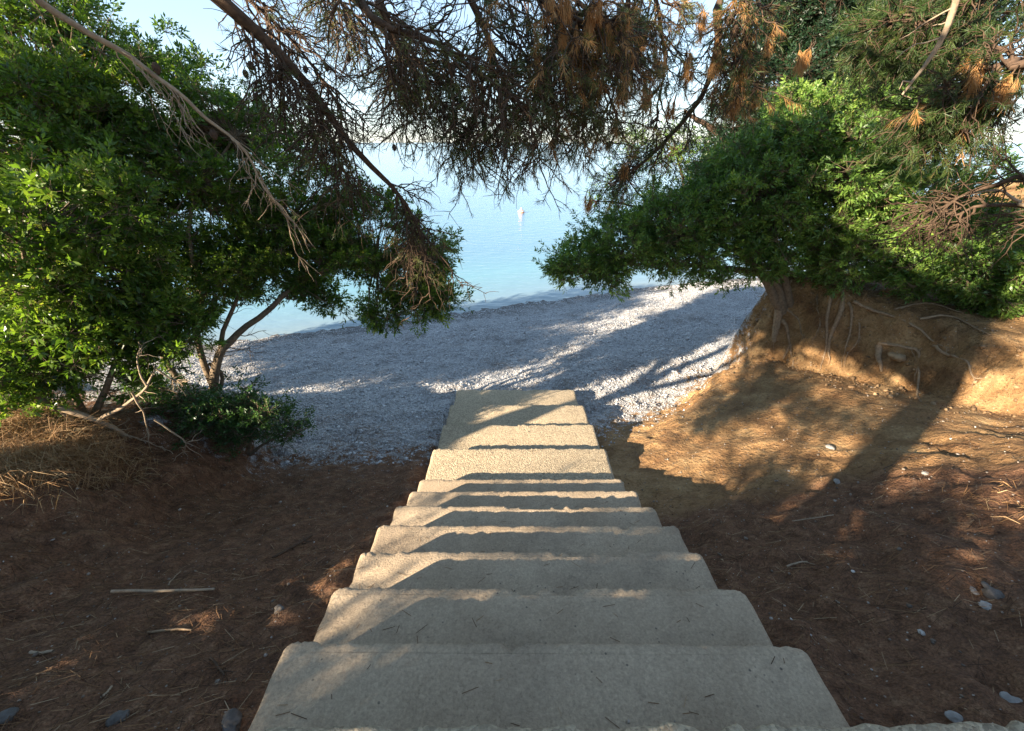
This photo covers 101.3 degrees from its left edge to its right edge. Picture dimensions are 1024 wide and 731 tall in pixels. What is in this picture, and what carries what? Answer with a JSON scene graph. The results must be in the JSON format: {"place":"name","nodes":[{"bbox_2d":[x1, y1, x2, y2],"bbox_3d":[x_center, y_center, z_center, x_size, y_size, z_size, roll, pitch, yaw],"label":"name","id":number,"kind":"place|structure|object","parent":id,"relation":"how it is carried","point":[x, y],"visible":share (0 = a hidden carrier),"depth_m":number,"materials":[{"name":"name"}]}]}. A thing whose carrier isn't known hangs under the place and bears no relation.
{"place":"outdoors","nodes":[
{"label":"outdoors","id":0,"kind":"place"},
{"bbox_2d":[8,273,847,465],"bbox_3d":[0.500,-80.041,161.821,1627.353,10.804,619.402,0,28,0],"label":"beach","id":1,"kind":"structure","parent":0,"point":[736,341],"depth_m":8.71,"materials":[{"name":"grey gravel"}]},
{"bbox_2d":[0,179,1023,730],"bbox_3d":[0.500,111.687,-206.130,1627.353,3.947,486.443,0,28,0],"label":"ground","id":2,"kind":"structure","parent":0,"point":[902,689],"depth_m":2.95,"materials":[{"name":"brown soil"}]},
{"bbox_2d":[0,707,19,723],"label":"stone","id":3,"kind":"object","parent":2,"relation":"on","point":[5,714],"visible":0.98,"depth_m":1.53,"materials":[{"name":"grey stone"}]},
{"bbox_2d":[28,650,54,654],"bbox_3d":[-2.134,1.301,1.906,0.105,0.022,0.018,-1,28,-3],"label":"stick","id":4,"kind":"object","parent":2,"relation":"on","point":[42,652],"visible":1,"depth_m":1.90,"materials":[{"name":"grey wood"}]},
{"bbox_2d":[0,247,119,390],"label":"bank shrub","id":5,"kind":"object","parent":2,"relation":"on","point":[101,386],"visible":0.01,"depth_m":4.96,"materials":[{"name":"green plant"}]},
{"bbox_2d":[0,397,185,514],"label":"dry grass","id":6,"kind":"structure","parent":2,"relation":"on","point":[52,442],"depth_m":3.37,"materials":[{"name":"plant"}]},
{"bbox_2d":[100,685,112,697],"bbox_3d":[-1.621,1.305,1.680,0.011,0.041,0.059,-9,29,-16],"label":"stick","id":7,"kind":"object","parent":2,"relation":"on","point":[106,692],"visible":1,"depth_m":1.67,"materials":[{"name":"grey wood"}]},
{"bbox_2d":[0,129,228,461],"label":"sunlit shrub","id":8,"kind":"object","parent":2,"relation":"on","point":[128,311],"visible":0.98,"depth_m":3.37,"materials":[{"name":"green plant"}]},
{"bbox_2d":[105,709,129,726],"bbox_3d":[-1.424,1.275,1.516,0.070,0.037,0.054,-10,30,-19],"label":"stone","id":9,"kind":"object","parent":2,"relation":"on","point":[115,717],"visible":0.93,"depth_m":1.51,"materials":[{"name":"grey stone"}]},
{"bbox_2d":[110,588,214,592],"bbox_3d":[-1.975,1.273,2.382,0.517,0.088,0.019,-3,28,-6],"label":"stick","id":10,"kind":"object","parent":2,"relation":"on","point":[153,590],"visible":1,"depth_m":2.38,"materials":[{"name":"brown wood"}]},
{"bbox_2d":[147,628,191,633],"bbox_3d":[-1.684,1.306,2.066,0.234,0.042,0.016,1,28,1],"label":"stick","id":11,"kind":"object","parent":2,"relation":"on","point":[163,630],"visible":0.99,"depth_m":2.06,"materials":[{"name":"wood"}]},
{"bbox_2d":[110,365,317,461],"bbox_3d":[-3.200,0.589,4.497,1.960,1.178,1.096,0,28,0],"label":"bush","id":12,"kind":"object","parent":2,"relation":"on","point":[244,409],"visible":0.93,"depth_m":4.43,"materials":[{"name":"green plant"}]},
{"bbox_2d":[209,657,234,674],"bbox_3d":[-1.248,1.292,1.794,0.160,0.025,0.038,10,30,18],"label":"twig","id":13,"kind":"object","parent":2,"relation":"on","point":[216,664],"visible":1,"depth_m":1.79,"materials":[{"name":"brown wood"}]},
{"bbox_2d":[221,708,241,730],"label":"stone","id":14,"kind":"object","parent":2,"relation":"on","point":[232,719],"visible":1,"depth_m":1.49,"materials":[{"name":"grey stone"}]},
{"bbox_2d":[0,0,475,394],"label":"mastic tree","id":15,"kind":"object","parent":2,"relation":"on","point":[63,88],"visible":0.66,"depth_m":4.34,"materials":[{"name":"green plant"}]},
{"bbox_2d":[274,604,284,613],"bbox_3d":[-1.225,1.285,2.205,0.066,0.034,0.051,22,35,35],"label":"stone","id":16,"kind":"object","parent":2,"relation":"on","point":[278,607],"visible":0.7,"depth_m":2.20,"materials":[{"name":"grey stone"}]},
{"bbox_2d":[272,535,312,557],"bbox_3d":[-1.543,1.295,3.003,0.064,0.209,0.359,6,29,11],"label":"twig","id":17,"kind":"object","parent":2,"relation":"on","point":[288,549],"visible":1,"depth_m":2.99,"materials":[{"name":"brown wood"}]},
{"bbox_2d":[34,0,718,333],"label":"pine tree","id":18,"kind":"object","parent":2,"relation":"on","point":[572,59],"visible":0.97,"depth_m":3.27,"materials":[{"name":"brown plant"}]},
{"bbox_2d":[0,276,1023,730],"bbox_3d":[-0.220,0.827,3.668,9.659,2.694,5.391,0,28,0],"label":"needle litter","id":19,"kind":"object","parent":2,"relation":"on","point":[352,557],"visible":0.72,"depth_m":2.42,"materials":[{"name":"brown plant"}]},
{"bbox_2d":[248,389,1023,730],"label":"concrete stairs","id":20,"kind":"structure","parent":2,"relation":"on","point":[536,645],"depth_m":1.87,"materials":[{"name":"beige concrete"}]},
{"bbox_2d":[276,396,784,728],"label":"step litter","id":21,"kind":"object","parent":20,"relation":"on","point":[512,590],"visible":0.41,"depth_m":1.83,"materials":[{"name":"brown plant"}]},
{"bbox_2d":[576,116,720,218],"bbox_3d":[2.873,-2.734,6.908,3.694,2.421,1.391,3,28,6],"label":"sparse sapling","id":22,"kind":"object","parent":2,"relation":"on","point":[676,150],"visible":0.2,"depth_m":6.71,"materials":[{"name":"green plant"}]},
{"bbox_2d":[531,65,1023,401],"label":"mastic shrub","id":23,"kind":"object","parent":2,"relation":"on","point":[839,206],"visible":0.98,"depth_m":5.27,"materials":[{"name":"green plant"}]},
{"bbox_2d":[561,0,1023,291],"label":"pine tree","id":24,"kind":"object","parent":2,"relation":"on","point":[907,42],"visible":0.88,"depth_m":3.35,"materials":[{"name":"green plant"}]},
{"bbox_2d":[786,561,813,566],"bbox_3d":[1.716,1.177,2.504,0.144,0.058,0.047,5,28,8],"label":"twig","id":25,"kind":"object","parent":2,"relation":"on","point":[791,564],"visible":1,"depth_m":2.51,"materials":[{"name":"grey wood"}]},
{"bbox_2d":[792,514,833,520],"bbox_3d":[2.087,1.058,2.912,0.252,0.086,0.009,2,28,4],"label":"twig","id":26,"kind":"object","parent":2,"relation":"on","point":[812,518],"visible":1,"depth_m":2.91,"materials":[{"name":"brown wood"}]},
{"bbox_2d":[825,444,834,449],"bbox_3d":[3.049,0.786,4.024,0.061,0.043,0.083,-16,32,-27],"label":"stone","id":27,"kind":"object","parent":2,"relation":"on","point":[829,446],"visible":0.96,"depth_m":4.02,"materials":[{"name":"white stone"}]},
{"bbox_2d":[833,478,839,484],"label":"stone","id":28,"kind":"object","parent":2,"relation":"on","point":[836,481],"visible":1,"depth_m":3.38,"materials":[{"name":"grey stone"}]},
{"bbox_2d":[662,271,1023,432],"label":"earth crumbs","id":29,"kind":"object","parent":2,"relation":"on","point":[972,408],"visible":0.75,"depth_m":5.06,"materials":[{"name":"brown soil"}]},
{"bbox_2d":[673,0,1023,255],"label":"evergreen tree","id":30,"kind":"object","parent":2,"relation":"on","point":[816,19],"visible":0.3,"depth_m":6.21,"materials":[{"name":"green plant"}]},
{"bbox_2d":[887,352,905,361],"bbox_3d":[4.835,-0.115,5.280,0.154,0.115,0.225,-2,28,-5],"label":"stone","id":31,"kind":"object","parent":2,"relation":"on","point":[898,357],"visible":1,"depth_m":5.21,"materials":[{"name":"grey stone"}]},
{"bbox_2d":[884,451,913,468],"bbox_3d":[3.122,0.762,3.380,0.372,0.048,0.013,-12,30,-21],"label":"twig","id":32,"kind":"object","parent":2,"relation":"on","point":[899,460],"visible":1,"depth_m":3.37,"materials":[{"name":"wood"}]},
{"bbox_2d":[944,710,962,722],"bbox_3d":[1.517,1.208,1.438,0.056,0.021,0.044,9,29,16],"label":"stone","id":33,"kind":"object","parent":2,"relation":"on","point":[953,716],"visible":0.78,"depth_m":1.44,"materials":[{"name":"grey stone"}]},
{"bbox_2d":[903,478,1023,523],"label":"dry grass","id":34,"kind":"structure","parent":2,"relation":"on","point":[988,500],"depth_m":2.55,"materials":[{"name":"plant"}]},
{"bbox_2d":[970,586,979,594],"bbox_3d":[2.156,1.051,1.963,0.041,0.015,0.044,-24,37,-38],"label":"stone","id":35,"kind":"object","parent":2,"relation":"on","point":[974,589],"visible":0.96,"depth_m":1.96,"materials":[{"name":"grey stone"}]},
{"bbox_2d":[978,600,991,609],"bbox_3d":[2.125,1.077,1.876,0.064,0.019,0.052,24,37,38],"label":"stone","id":36,"kind":"object","parent":2,"relation":"on","point":[984,603],"visible":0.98,"depth_m":1.88,"materials":[{"name":"grey stone"}]},
{"bbox_2d":[980,581,1004,598],"bbox_3d":[2.208,1.042,1.932,0.078,0.053,0.095,1,28,2],"label":"stone","id":37,"kind":"object","parent":2,"relation":"on","point":[989,591],"visible":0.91,"depth_m":1.91,"materials":[{"name":"grey stone"}]},
{"bbox_2d":[999,691,1022,702],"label":"stone","id":38,"kind":"object","parent":2,"relation":"on","point":[1008,697],"visible":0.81,"depth_m":1.51,"materials":[{"name":"grey stone"}]},
{"bbox_2d":[0,0,1023,142],"label":"sky","id":39,"kind":"structure","parent":0,"point":[203,28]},
{"bbox_2d":[9,143,1023,344],"bbox_3d":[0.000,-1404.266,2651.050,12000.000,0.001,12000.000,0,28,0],"label":"sea","id":40,"kind":"structure","parent":0,"point":[498,252],"depth_m":25.93,"materials":[{"name":"liquid"}]}
]}

